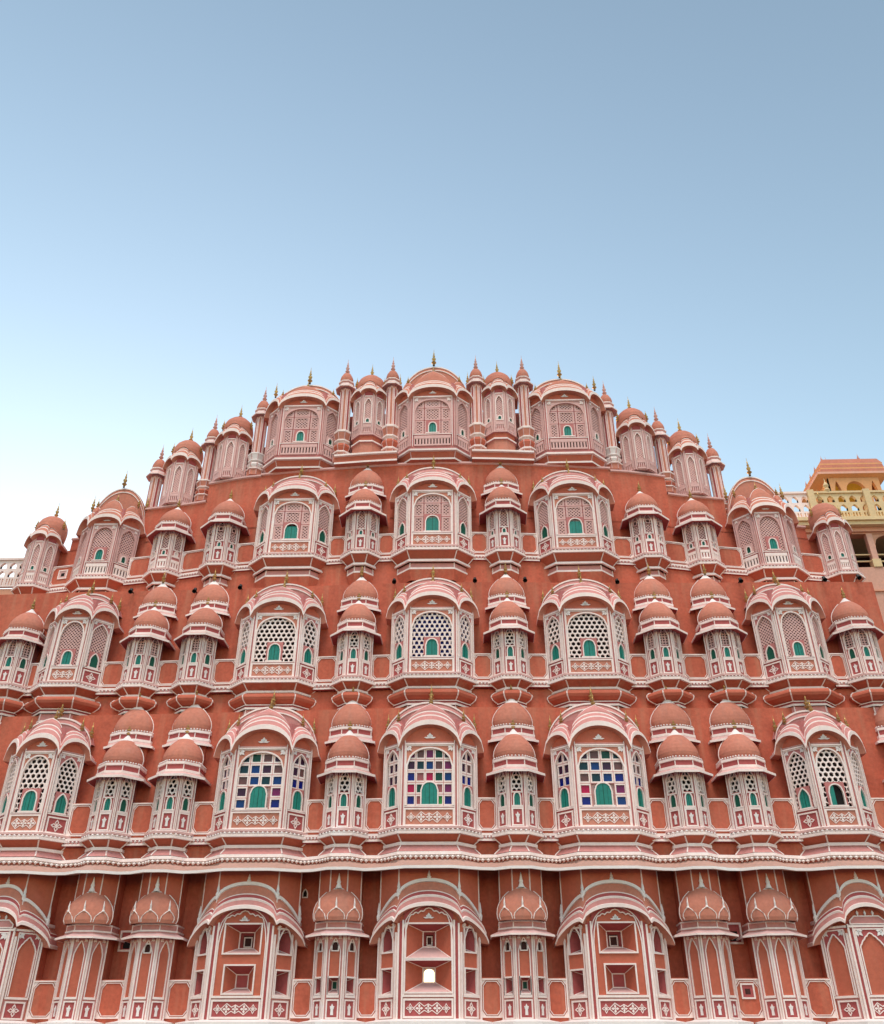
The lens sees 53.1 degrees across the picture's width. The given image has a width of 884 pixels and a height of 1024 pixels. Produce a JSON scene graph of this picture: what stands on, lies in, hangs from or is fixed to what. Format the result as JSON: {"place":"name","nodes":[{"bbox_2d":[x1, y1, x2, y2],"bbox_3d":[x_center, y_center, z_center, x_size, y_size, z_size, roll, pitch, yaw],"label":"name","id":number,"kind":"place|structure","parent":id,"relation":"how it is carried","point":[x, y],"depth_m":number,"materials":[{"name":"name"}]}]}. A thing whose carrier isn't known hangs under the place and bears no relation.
{"place":"outdoors","nodes":[
{"label":"outdoors","id":0,"kind":"place"},
{"bbox_2d":[0,557,23,594],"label":"balcony house","id":1,"kind":"structure","parent":0,"point":[6,581],"depth_m":26.43,"materials":[{"name":"white paint"}]},
{"bbox_2d":[0,353,883,1023],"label":"palace","id":2,"kind":"structure","parent":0,"point":[318,769],"depth_m":20.10,"materials":[{"name":"red stone"}]},
{"bbox_2d":[0,704,96,859],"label":"bay window","id":3,"kind":"structure","parent":2,"relation":"in","point":[46,762],"depth_m":19.57,"materials":[{"name":"pink stone"}]},
{"bbox_2d":[24,581,123,722],"bbox_3d":[-9.168,3.468,22.068,1.955,4.212,0.907,0,-32,1],"label":"bay window","id":4,"kind":"structure","parent":2,"relation":"in","point":[80,629],"depth_m":21.80,"materials":[{"name":"pink stone"}]},
{"bbox_2d":[64,471,148,592],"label":"bay window","id":5,"kind":"structure","parent":2,"relation":"in","point":[109,535],"depth_m":25.46,"materials":[{"name":"pink stone"}]},
{"bbox_2d":[205,691,320,857],"bbox_3d":[-3.941,5.681,19.653,2.374,3.804,0.925,-1,-32,1],"label":"bay window","id":6,"kind":"structure","parent":2,"relation":"in","point":[265,758],"depth_m":19.25,"materials":[{"name":"pink stone"}]},
{"bbox_2d":[228,570,327,714],"bbox_3d":[-4.053,3.257,21.866,2.310,4.370,0.907,-1,-32,1],"label":"bay window","id":7,"kind":"structure","parent":2,"relation":"in","point":[279,626],"depth_m":21.57,"materials":[{"name":"pink stone"}]},
{"bbox_2d":[248,464,340,587],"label":"bay window","id":8,"kind":"structure","parent":2,"relation":"in","point":[295,514],"depth_m":24.16,"materials":[{"name":"pink stone"}]},
{"bbox_2d":[263,371,339,464],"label":"bay window","id":9,"kind":"structure","parent":2,"relation":"in","point":[302,421],"depth_m":26.84,"materials":[{"name":"pink stone"}]},
{"bbox_2d":[377,685,483,854],"bbox_3d":[-0.256,5.517,19.399,2.354,3.808,0.925,-1,-32,1],"label":"bay window","id":10,"kind":"structure","parent":2,"relation":"in","point":[430,751],"depth_m":18.99,"materials":[{"name":"pink stone"}]},
{"bbox_2d":[386,566,478,708],"bbox_3d":[-0.235,3.097,21.634,2.323,4.391,0.907,-1,-32,1],"label":"bay window","id":11,"kind":"structure","parent":2,"relation":"in","point":[433,620],"depth_m":21.33,"materials":[{"name":"pink stone"}]},
{"bbox_2d":[390,456,476,582],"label":"bay window","id":12,"kind":"structure","parent":2,"relation":"in","point":[433,505],"depth_m":23.78,"materials":[{"name":"pink stone"}]},
{"bbox_2d":[395,353,472,455],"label":"bay window","id":13,"kind":"structure","parent":2,"relation":"in","point":[434,406],"depth_m":26.53,"materials":[{"name":"pink stone"}]},
{"bbox_2d":[528,363,605,458],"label":"bay window","id":14,"kind":"structure","parent":2,"relation":"in","point":[566,415],"depth_m":26.61,"materials":[{"name":"pink stone"}]},
{"bbox_2d":[528,459,619,582],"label":"bay window","id":15,"kind":"structure","parent":2,"relation":"in","point":[571,508],"depth_m":23.94,"materials":[{"name":"pink stone"}]},
{"bbox_2d":[537,565,636,710],"bbox_3d":[3.538,3.125,21.658,2.321,4.369,0.907,-1,-32,1],"label":"bay window","id":16,"kind":"structure","parent":2,"relation":"in","point":[584,621],"depth_m":21.36,"materials":[{"name":"pink stone"}]},
{"bbox_2d":[543,688,657,855],"bbox_3d":[3.442,5.551,19.451,2.361,3.798,0.925,-1,-32,1],"label":"bay window","id":17,"kind":"structure","parent":2,"relation":"in","point":[597,754],"depth_m":19.05,"materials":[{"name":"pink stone"}]},
{"bbox_2d":[723,459,809,581],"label":"bay window","id":18,"kind":"structure","parent":2,"relation":"in","point":[764,526],"depth_m":24.91,"materials":[{"name":"pink stone"}]},
{"bbox_2d":[742,570,844,713],"bbox_3d":[8.536,3.176,21.593,1.972,4.229,0.907,-1,-32,2],"label":"bay window","id":19,"kind":"structure","parent":2,"relation":"in","point":[786,620],"depth_m":21.31,"materials":[{"name":"pink stone"}]},
{"bbox_2d":[770,696,883,855],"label":"bay window","id":20,"kind":"structure","parent":2,"relation":"in","point":[821,756],"depth_m":19.05,"materials":[{"name":"pink stone"}]},
{"bbox_2d":[0,0,883,981],"label":"sky","id":21,"kind":"structure","parent":0,"point":[676,207],"materials":[{"name":"blue"}]},
{"bbox_2d":[778,480,883,621],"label":"terrace house","id":22,"kind":"structure","parent":0,"point":[867,534],"depth_m":27.78,"materials":[{"name":"beige paint"}]},
{"bbox_2d":[801,455,883,510],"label":"rooftop pavilion","id":23,"kind":"structure","parent":22,"relation":"on","point":[858,473],"depth_m":32.24,"materials":[{"name":"stone"}]}
]}

